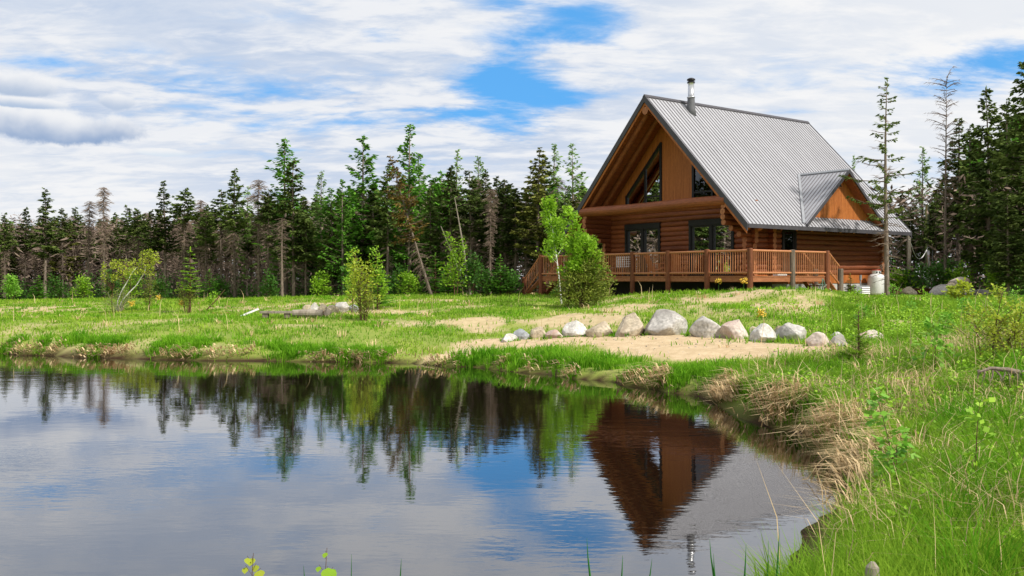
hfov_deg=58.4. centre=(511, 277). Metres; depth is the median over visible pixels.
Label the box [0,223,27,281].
spruce tree
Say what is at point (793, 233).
side door
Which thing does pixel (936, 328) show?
birch sapling
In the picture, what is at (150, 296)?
young shrub
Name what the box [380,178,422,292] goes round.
larch tree
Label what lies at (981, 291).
boulder
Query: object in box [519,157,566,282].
spruce tree
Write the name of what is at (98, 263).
spruce tree
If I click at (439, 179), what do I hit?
larch tree
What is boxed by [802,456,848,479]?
curled reed
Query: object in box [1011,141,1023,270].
spruce tree
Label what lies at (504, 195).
spruce tree
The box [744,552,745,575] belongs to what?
reed blade
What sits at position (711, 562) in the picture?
reed blade
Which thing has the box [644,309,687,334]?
boulder
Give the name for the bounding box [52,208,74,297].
spruce tree
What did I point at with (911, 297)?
yard grass
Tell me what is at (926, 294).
meadow plant
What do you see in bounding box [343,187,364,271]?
larch tree
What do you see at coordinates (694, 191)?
gable window
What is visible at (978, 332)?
meadow plant
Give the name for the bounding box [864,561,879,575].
cut stake
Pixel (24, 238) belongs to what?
spruce tree
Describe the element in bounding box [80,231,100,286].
spruce tree
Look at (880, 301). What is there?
meadow plant
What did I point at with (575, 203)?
spruce tree
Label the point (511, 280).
leafy bush
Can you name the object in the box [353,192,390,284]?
spruce tree
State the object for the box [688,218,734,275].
sliding door
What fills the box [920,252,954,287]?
leafy bush
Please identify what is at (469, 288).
dead pole
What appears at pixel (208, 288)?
young spruce
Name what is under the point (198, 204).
dead spruce
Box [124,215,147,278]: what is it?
spruce tree
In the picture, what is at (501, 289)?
young spruce
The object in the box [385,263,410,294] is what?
leafy bush
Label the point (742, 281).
yellow flower
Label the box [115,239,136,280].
spruce tree
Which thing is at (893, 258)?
larch tree
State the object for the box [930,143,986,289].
larch tree
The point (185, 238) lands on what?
dead spruce
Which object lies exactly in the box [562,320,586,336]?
boulder
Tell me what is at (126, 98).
sky
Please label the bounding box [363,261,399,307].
young fir
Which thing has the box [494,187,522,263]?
spruce tree
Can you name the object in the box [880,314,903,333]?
meadow plant
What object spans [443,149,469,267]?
larch tree
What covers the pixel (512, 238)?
spruce tree
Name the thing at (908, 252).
wooden post
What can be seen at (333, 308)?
stone
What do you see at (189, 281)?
young fir
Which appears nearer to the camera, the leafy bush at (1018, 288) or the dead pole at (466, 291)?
the leafy bush at (1018, 288)
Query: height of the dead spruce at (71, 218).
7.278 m
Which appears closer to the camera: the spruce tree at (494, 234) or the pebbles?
the pebbles
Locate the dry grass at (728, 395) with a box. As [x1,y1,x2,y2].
[0,336,955,500]
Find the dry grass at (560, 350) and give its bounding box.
[528,334,903,418]
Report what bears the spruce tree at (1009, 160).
on the ground at (682, 352)
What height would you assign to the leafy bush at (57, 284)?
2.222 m
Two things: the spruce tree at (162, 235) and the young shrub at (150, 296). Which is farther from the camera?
the spruce tree at (162, 235)
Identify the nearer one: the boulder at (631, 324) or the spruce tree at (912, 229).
the boulder at (631, 324)
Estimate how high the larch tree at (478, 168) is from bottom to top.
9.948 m
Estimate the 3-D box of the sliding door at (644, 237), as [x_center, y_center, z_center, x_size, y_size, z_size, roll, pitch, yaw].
[6.389,-1.360,44.319,0.320,2.520,2.400,0,0,-36]
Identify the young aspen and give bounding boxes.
[535,193,568,303]
[555,205,604,302]
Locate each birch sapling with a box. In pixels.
[864,387,922,485]
[873,436,909,486]
[911,317,961,372]
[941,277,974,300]
[958,397,1002,479]
[973,311,1023,359]
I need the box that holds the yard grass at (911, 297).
[832,289,1022,301]
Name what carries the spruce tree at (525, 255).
on the ground at (682, 352)
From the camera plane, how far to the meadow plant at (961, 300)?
24.04 m
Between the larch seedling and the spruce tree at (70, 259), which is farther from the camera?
the spruce tree at (70, 259)
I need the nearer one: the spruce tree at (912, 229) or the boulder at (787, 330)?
the boulder at (787, 330)
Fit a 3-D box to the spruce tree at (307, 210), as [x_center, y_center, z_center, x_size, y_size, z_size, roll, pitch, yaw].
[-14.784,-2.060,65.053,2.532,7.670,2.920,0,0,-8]
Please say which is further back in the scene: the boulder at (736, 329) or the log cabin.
the log cabin
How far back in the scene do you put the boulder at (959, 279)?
43.64 m
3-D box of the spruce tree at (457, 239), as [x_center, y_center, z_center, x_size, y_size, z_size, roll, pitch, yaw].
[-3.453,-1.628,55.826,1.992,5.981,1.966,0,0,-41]
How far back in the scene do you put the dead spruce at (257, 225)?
60.94 m
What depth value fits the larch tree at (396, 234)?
69.93 m
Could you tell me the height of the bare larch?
12.514 m
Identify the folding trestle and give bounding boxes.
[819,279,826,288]
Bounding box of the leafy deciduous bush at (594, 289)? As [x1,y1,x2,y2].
[544,248,617,306]
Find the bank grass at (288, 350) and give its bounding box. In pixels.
[0,326,1023,515]
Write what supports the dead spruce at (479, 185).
on the ground at (682, 352)
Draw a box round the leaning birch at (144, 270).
[100,248,161,311]
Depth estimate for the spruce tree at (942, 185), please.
56.57 m
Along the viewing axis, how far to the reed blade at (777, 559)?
5.01 m
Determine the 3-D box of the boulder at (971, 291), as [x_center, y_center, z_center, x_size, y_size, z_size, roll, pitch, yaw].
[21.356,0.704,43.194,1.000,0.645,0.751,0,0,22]
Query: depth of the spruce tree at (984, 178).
45.87 m
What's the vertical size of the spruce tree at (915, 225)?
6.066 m
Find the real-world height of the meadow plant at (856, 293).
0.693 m
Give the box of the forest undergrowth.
[0,257,1023,299]
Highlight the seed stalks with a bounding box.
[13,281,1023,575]
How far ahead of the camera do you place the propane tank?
43.19 m
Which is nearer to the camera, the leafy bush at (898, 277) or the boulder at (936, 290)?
the boulder at (936, 290)
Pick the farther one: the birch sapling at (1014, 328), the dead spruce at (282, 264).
the dead spruce at (282, 264)
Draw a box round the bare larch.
[924,66,968,283]
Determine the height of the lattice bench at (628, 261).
0.950 m
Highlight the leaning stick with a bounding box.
[206,290,224,310]
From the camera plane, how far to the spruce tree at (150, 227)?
65.89 m
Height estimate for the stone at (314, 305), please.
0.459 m
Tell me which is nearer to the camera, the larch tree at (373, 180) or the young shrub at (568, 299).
the young shrub at (568, 299)
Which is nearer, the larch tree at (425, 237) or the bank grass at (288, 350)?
the bank grass at (288, 350)
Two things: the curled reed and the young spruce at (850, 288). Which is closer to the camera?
the curled reed
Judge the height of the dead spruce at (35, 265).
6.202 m
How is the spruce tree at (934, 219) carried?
on the ground at (682, 352)
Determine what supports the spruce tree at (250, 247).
on the ground at (682, 352)
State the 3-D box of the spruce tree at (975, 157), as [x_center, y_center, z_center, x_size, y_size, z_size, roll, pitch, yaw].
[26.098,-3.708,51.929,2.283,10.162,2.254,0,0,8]
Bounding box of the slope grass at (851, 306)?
[820,293,1023,352]
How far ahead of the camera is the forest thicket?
69.45 m
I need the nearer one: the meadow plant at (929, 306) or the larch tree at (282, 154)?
the meadow plant at (929, 306)
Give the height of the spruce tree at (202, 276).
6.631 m
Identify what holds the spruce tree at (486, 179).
on the ground at (682, 352)
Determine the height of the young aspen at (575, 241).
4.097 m
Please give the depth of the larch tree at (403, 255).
57.98 m
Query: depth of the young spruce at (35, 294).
65.94 m
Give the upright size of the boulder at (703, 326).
0.718 m
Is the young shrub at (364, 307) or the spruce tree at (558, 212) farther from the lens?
the spruce tree at (558, 212)
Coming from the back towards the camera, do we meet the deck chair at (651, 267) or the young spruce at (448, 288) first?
the young spruce at (448, 288)
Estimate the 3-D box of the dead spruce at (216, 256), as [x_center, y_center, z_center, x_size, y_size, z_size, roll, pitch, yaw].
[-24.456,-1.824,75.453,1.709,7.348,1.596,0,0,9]
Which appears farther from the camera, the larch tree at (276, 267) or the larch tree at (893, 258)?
the larch tree at (276, 267)
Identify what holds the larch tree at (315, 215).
on the ground at (682, 352)
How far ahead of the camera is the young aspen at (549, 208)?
38.31 m
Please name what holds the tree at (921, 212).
on the ground at (682, 352)
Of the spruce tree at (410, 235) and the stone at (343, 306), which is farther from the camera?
the spruce tree at (410, 235)
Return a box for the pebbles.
[385,289,818,359]
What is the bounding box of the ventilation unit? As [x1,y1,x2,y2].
[847,275,869,293]
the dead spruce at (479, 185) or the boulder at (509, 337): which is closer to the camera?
the boulder at (509, 337)
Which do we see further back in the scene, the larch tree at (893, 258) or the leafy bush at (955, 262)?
the larch tree at (893, 258)
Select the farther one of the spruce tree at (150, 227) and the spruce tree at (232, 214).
the spruce tree at (150, 227)
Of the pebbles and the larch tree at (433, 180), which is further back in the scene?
the larch tree at (433, 180)
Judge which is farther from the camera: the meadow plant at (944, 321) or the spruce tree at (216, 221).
the spruce tree at (216, 221)
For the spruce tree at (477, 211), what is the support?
on the ground at (682, 352)
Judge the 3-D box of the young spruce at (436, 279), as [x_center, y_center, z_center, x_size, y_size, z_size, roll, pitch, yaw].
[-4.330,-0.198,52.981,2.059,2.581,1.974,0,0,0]
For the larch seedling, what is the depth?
15.33 m
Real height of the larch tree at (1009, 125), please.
10.524 m
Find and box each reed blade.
[587,545,590,575]
[710,546,713,575]
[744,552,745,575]
[776,539,778,575]
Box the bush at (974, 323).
[939,283,1023,358]
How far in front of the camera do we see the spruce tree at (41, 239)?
68.92 m
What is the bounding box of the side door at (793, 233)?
[781,229,796,275]
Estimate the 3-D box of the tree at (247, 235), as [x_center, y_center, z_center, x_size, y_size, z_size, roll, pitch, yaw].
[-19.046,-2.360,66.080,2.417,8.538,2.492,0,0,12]
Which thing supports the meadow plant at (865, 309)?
on the ground at (682, 352)
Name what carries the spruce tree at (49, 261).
on the ground at (682, 352)
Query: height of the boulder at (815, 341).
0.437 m
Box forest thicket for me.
[0,173,1023,297]
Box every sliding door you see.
[624,222,661,275]
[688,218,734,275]
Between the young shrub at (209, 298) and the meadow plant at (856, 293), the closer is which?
the meadow plant at (856, 293)
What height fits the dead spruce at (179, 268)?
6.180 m
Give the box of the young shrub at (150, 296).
[138,273,161,310]
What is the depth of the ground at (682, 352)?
25.10 m
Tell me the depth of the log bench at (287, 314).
30.02 m
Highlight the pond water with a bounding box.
[0,354,845,575]
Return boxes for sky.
[0,0,1023,278]
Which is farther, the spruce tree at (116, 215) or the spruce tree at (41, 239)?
the spruce tree at (116, 215)
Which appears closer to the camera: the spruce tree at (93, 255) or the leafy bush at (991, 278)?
the leafy bush at (991, 278)
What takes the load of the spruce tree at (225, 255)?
on the ground at (682, 352)
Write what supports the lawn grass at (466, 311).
on the ground at (682, 352)
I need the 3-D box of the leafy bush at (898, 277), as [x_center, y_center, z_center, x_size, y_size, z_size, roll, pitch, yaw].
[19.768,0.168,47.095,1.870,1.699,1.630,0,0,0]
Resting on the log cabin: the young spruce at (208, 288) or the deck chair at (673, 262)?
the deck chair at (673, 262)
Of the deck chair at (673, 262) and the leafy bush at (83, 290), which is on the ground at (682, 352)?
the leafy bush at (83, 290)
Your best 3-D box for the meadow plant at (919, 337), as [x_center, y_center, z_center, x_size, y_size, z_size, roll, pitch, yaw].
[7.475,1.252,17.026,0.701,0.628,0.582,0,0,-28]
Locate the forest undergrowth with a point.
(22, 296)
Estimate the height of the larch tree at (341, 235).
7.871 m
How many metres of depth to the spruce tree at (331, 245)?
58.92 m
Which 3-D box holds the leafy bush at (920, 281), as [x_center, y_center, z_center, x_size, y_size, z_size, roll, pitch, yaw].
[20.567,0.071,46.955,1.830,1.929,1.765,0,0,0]
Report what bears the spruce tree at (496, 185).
on the ground at (682, 352)
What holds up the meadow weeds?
on the ground at (682, 352)
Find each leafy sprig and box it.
[242,553,264,575]
[316,551,336,575]
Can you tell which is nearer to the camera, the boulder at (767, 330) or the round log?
the boulder at (767, 330)
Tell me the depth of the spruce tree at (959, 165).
50.85 m
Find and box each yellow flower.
[740,278,747,291]
[757,308,766,319]
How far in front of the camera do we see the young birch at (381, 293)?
37.76 m
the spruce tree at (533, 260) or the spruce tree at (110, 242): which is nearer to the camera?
the spruce tree at (533, 260)
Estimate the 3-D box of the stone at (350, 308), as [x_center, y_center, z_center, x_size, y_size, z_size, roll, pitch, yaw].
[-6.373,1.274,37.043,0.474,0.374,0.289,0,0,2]
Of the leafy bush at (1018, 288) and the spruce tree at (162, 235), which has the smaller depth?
the leafy bush at (1018, 288)
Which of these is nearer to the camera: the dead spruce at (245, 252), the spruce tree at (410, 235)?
the spruce tree at (410, 235)
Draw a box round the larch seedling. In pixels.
[839,306,873,358]
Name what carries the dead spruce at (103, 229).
on the ground at (682, 352)
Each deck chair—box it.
[644,254,665,275]
[671,254,688,275]
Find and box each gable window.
[625,142,661,203]
[692,165,713,197]
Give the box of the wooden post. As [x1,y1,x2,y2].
[907,236,910,284]
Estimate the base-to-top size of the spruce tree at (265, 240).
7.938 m
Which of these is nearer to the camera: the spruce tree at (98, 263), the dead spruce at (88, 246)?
the dead spruce at (88, 246)
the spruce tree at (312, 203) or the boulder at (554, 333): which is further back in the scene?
the spruce tree at (312, 203)
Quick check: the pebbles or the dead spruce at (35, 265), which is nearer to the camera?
the pebbles
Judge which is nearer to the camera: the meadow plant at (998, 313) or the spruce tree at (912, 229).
the meadow plant at (998, 313)
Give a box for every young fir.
[175,246,203,312]
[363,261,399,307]
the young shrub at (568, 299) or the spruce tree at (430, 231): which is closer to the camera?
the young shrub at (568, 299)
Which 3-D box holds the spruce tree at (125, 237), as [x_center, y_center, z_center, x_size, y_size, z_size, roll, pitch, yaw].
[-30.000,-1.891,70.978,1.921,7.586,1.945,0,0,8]
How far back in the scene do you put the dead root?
10.99 m
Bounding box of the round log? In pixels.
[292,309,322,316]
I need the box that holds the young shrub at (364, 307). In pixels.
[346,283,381,320]
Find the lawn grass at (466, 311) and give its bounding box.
[0,285,1023,454]
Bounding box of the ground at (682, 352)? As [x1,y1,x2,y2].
[0,282,1013,570]
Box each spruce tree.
[0,212,18,299]
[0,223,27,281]
[0,230,19,297]
[12,207,38,298]
[23,187,66,298]
[36,220,69,291]
[40,230,54,297]
[43,215,82,297]
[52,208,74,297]
[68,206,90,296]
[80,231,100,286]
[94,219,102,288]
[100,218,122,273]
[105,217,124,294]
[110,212,122,270]
[114,205,136,290]
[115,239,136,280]
[122,208,149,296]
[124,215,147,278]
[136,209,163,294]
[147,181,178,297]
[167,187,202,297]
[171,222,195,292]
[189,221,217,289]
[191,207,227,297]
[192,205,219,297]
[201,189,230,291]
[217,168,253,297]
[217,219,239,284]
[218,228,237,296]
[238,208,264,295]
[248,189,283,294]
[259,203,282,287]
[265,160,316,295]
[266,208,283,294]
[289,196,319,295]
[290,213,321,295]
[301,196,330,289]
[316,202,345,295]
[319,191,352,290]
[329,201,357,292]
[349,186,365,241]
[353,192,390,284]
[355,184,390,292]
[365,165,407,293]
[384,156,433,294]
[413,188,446,292]
[417,181,448,277]
[432,165,469,290]
[441,203,469,290]
[448,170,495,293]
[471,169,492,293]
[477,176,514,277]
[484,184,518,292]
[489,179,518,293]
[493,188,534,291]
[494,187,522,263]
[509,147,557,292]
[511,195,535,287]
[517,187,534,290]
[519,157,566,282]
[527,188,555,280]
[546,195,585,290]
[557,197,590,271]
[578,185,594,252]
[596,239,602,264]
[838,77,933,295]
[890,194,914,274]
[896,205,924,280]
[897,213,924,286]
[914,194,954,282]
[921,173,961,265]
[923,118,981,269]
[923,178,955,266]
[953,85,1018,288]
[953,123,986,287]
[973,98,1023,293]
[977,62,1023,288]
[981,194,1023,295]
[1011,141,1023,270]
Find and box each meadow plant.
[847,285,865,301]
[853,302,874,319]
[869,293,892,310]
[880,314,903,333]
[887,283,904,297]
[899,295,919,313]
[902,328,927,346]
[917,286,937,302]
[917,298,942,317]
[931,310,955,336]
[956,297,977,315]
[968,324,1003,339]
[985,305,1008,327]
[991,283,1009,301]
[1008,285,1023,305]
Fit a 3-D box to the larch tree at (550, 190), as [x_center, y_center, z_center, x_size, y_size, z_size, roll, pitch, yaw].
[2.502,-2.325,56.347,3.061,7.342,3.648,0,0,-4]
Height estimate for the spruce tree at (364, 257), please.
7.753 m
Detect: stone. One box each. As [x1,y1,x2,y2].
[309,302,318,309]
[318,304,326,310]
[324,309,330,314]
[327,305,338,312]
[335,302,348,312]
[349,305,358,311]
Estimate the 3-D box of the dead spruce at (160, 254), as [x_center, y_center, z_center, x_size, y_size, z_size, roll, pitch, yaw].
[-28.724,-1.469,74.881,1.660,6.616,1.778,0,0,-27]
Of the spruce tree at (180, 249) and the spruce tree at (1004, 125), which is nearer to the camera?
the spruce tree at (1004, 125)
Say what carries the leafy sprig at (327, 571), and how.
on the ground at (682, 352)
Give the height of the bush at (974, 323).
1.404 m
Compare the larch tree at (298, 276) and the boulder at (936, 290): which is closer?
the boulder at (936, 290)
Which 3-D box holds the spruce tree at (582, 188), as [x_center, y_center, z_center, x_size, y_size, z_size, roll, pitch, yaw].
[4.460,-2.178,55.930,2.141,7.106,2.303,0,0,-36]
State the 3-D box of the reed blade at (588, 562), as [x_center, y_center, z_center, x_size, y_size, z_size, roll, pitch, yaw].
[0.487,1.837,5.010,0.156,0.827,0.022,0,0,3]
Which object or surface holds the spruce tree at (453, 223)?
on the ground at (682, 352)
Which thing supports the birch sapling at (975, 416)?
on the ground at (682, 352)
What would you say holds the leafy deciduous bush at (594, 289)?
on the ground at (682, 352)
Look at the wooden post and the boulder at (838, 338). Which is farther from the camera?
the wooden post
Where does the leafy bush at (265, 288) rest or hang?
on the ground at (682, 352)
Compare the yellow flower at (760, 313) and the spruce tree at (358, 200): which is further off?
the spruce tree at (358, 200)
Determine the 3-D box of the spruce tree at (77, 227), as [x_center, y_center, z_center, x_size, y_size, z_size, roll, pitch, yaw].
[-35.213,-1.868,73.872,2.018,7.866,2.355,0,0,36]
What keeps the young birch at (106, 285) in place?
on the ground at (682, 352)
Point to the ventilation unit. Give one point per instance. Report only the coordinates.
(865, 289)
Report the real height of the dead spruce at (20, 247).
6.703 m
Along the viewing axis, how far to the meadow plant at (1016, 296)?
27.91 m
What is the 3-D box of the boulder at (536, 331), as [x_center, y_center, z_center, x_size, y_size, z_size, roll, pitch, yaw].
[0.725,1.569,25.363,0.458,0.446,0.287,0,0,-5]
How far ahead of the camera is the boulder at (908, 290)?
43.36 m
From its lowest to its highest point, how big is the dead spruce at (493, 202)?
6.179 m
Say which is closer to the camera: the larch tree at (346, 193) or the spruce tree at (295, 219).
the spruce tree at (295, 219)
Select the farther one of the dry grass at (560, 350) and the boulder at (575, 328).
the boulder at (575, 328)
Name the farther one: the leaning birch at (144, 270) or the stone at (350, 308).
the leaning birch at (144, 270)
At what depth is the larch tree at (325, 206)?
62.47 m
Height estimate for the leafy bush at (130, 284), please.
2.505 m
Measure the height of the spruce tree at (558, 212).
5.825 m
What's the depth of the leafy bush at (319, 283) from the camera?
57.37 m
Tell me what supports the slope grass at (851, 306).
on the ground at (682, 352)
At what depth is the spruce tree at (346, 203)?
61.25 m
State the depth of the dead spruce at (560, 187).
58.79 m
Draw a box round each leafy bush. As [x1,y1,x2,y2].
[43,273,69,298]
[69,273,94,298]
[119,268,143,298]
[147,274,174,297]
[210,274,232,297]
[256,268,279,296]
[310,270,332,295]
[338,262,361,294]
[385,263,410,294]
[394,270,422,293]
[471,262,504,296]
[492,264,523,294]
[889,265,918,288]
[896,261,930,288]
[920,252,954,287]
[938,258,967,278]
[944,260,979,286]
[981,258,1005,294]
[996,260,1023,295]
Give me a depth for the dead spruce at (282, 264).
56.98 m
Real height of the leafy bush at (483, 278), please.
1.879 m
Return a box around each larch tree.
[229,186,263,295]
[251,137,324,296]
[264,208,291,294]
[289,263,316,282]
[307,170,330,293]
[312,188,350,293]
[318,179,363,294]
[330,135,388,293]
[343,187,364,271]
[362,177,391,282]
[365,124,433,291]
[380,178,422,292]
[382,206,414,274]
[405,183,445,289]
[406,153,438,293]
[416,177,452,288]
[426,170,464,292]
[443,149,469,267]
[464,156,488,289]
[530,183,567,275]
[534,144,566,271]
[558,143,587,258]
[889,241,912,274]
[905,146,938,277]
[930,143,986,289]
[968,120,1021,291]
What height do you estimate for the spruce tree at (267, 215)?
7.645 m
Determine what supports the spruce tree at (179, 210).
on the ground at (682, 352)
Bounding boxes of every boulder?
[501,333,516,341]
[513,329,529,339]
[530,326,545,338]
[545,329,562,338]
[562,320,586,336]
[585,321,612,336]
[615,312,643,336]
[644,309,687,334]
[689,316,720,337]
[720,319,747,338]
[749,323,775,341]
[775,323,806,341]
[805,332,828,345]
[829,334,846,346]
[857,330,882,341]
[899,286,916,294]
[929,284,947,294]
[948,277,970,287]
[962,287,975,295]
[974,289,992,295]
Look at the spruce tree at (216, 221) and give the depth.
64.91 m
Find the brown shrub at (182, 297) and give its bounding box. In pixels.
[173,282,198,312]
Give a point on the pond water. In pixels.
(126, 467)
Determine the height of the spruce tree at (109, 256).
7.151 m
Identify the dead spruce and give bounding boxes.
[16,223,23,292]
[27,227,40,288]
[66,216,81,295]
[80,201,98,296]
[93,187,113,297]
[155,220,168,280]
[167,226,181,296]
[176,229,181,289]
[179,214,192,283]
[190,200,208,298]
[191,222,197,287]
[209,216,219,277]
[238,210,252,291]
[245,180,268,296]
[272,218,291,296]
[468,179,488,292]
[481,189,498,293]
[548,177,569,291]
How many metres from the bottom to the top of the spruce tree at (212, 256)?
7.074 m
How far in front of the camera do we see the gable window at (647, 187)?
43.93 m
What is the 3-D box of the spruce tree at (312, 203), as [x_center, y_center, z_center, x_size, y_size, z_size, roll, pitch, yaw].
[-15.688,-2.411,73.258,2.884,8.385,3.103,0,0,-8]
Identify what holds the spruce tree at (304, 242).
on the ground at (682, 352)
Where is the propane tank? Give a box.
[867,270,883,294]
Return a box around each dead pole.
[441,227,468,294]
[454,197,470,294]
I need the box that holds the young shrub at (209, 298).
[206,291,217,305]
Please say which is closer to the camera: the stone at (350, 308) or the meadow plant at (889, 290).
the meadow plant at (889, 290)
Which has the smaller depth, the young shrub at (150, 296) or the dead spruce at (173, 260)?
the young shrub at (150, 296)
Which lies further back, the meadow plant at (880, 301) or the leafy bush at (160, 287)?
the leafy bush at (160, 287)
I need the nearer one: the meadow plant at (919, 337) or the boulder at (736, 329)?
the meadow plant at (919, 337)
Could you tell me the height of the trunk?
4.962 m
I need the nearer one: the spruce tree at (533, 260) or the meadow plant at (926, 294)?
the meadow plant at (926, 294)
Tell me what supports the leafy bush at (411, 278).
on the ground at (682, 352)
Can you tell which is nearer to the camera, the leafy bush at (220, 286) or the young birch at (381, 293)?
the young birch at (381, 293)
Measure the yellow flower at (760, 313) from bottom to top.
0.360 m
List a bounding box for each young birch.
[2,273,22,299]
[98,269,121,296]
[334,247,364,313]
[364,245,392,309]
[439,231,470,294]
[458,250,481,294]
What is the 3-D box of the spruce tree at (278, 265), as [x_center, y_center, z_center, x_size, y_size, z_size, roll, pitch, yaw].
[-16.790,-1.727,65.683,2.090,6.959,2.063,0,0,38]
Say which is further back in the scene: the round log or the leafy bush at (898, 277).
the leafy bush at (898, 277)
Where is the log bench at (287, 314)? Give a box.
[260,311,292,317]
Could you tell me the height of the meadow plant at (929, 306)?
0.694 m
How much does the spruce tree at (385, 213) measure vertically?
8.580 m
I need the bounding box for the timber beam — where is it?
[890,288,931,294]
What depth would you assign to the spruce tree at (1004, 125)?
50.90 m
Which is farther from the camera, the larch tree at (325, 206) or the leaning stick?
the larch tree at (325, 206)
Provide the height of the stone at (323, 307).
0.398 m
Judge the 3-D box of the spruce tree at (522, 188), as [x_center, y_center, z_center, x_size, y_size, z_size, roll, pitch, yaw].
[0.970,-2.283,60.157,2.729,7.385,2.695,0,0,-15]
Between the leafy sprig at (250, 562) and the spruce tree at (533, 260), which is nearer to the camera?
the leafy sprig at (250, 562)
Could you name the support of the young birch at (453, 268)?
on the ground at (682, 352)
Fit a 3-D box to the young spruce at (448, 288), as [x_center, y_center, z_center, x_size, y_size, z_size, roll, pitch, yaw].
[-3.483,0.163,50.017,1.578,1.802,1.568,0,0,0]
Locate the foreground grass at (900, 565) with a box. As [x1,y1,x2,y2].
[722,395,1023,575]
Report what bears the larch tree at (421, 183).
on the ground at (682, 352)
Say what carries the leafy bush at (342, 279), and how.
on the ground at (682, 352)
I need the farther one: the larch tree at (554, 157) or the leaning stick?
the larch tree at (554, 157)
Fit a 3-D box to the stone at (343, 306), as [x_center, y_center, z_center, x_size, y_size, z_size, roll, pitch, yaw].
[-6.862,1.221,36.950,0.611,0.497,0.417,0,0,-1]
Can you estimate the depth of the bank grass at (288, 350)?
21.71 m
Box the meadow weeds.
[729,296,1023,551]
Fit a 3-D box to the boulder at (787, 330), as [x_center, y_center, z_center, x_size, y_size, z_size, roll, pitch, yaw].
[6.748,1.401,22.193,0.781,0.626,0.538,0,0,14]
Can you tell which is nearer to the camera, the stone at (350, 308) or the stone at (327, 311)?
the stone at (327, 311)
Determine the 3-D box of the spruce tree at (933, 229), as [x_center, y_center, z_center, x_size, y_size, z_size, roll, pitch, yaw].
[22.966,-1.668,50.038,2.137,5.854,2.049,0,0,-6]
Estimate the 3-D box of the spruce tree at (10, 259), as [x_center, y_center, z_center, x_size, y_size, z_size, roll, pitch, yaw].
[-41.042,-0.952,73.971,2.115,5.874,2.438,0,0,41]
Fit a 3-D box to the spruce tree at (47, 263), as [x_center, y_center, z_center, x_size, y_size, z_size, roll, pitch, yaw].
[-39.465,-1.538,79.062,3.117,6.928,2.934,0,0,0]
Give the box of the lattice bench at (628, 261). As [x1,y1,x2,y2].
[611,256,629,275]
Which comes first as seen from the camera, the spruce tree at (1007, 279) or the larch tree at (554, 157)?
the spruce tree at (1007, 279)
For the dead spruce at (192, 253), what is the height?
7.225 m
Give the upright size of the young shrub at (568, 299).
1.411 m
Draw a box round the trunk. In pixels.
[925,204,933,287]
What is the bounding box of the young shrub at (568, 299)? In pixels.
[553,276,578,307]
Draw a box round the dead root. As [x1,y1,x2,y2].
[976,367,1023,383]
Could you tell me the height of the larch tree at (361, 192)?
11.098 m
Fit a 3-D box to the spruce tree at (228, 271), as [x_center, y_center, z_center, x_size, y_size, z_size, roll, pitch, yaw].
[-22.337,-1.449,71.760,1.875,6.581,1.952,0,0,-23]
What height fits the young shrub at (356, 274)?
2.406 m
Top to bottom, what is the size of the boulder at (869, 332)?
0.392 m
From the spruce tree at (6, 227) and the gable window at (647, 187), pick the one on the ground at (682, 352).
the spruce tree at (6, 227)
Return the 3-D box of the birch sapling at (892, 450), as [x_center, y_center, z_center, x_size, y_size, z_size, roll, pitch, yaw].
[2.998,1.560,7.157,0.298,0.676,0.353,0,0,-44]
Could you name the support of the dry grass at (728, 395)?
on the ground at (682, 352)
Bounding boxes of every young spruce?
[27,275,50,298]
[196,269,220,295]
[420,253,444,293]
[435,265,460,294]
[483,254,516,294]
[844,273,856,291]
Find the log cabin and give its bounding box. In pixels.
[522,78,911,295]
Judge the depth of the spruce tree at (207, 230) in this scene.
63.93 m
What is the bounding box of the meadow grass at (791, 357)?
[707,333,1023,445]
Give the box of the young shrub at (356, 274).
[343,249,385,320]
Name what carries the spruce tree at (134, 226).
on the ground at (682, 352)
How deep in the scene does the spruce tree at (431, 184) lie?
65.90 m
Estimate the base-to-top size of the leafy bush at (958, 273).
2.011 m
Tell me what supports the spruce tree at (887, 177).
on the ground at (682, 352)

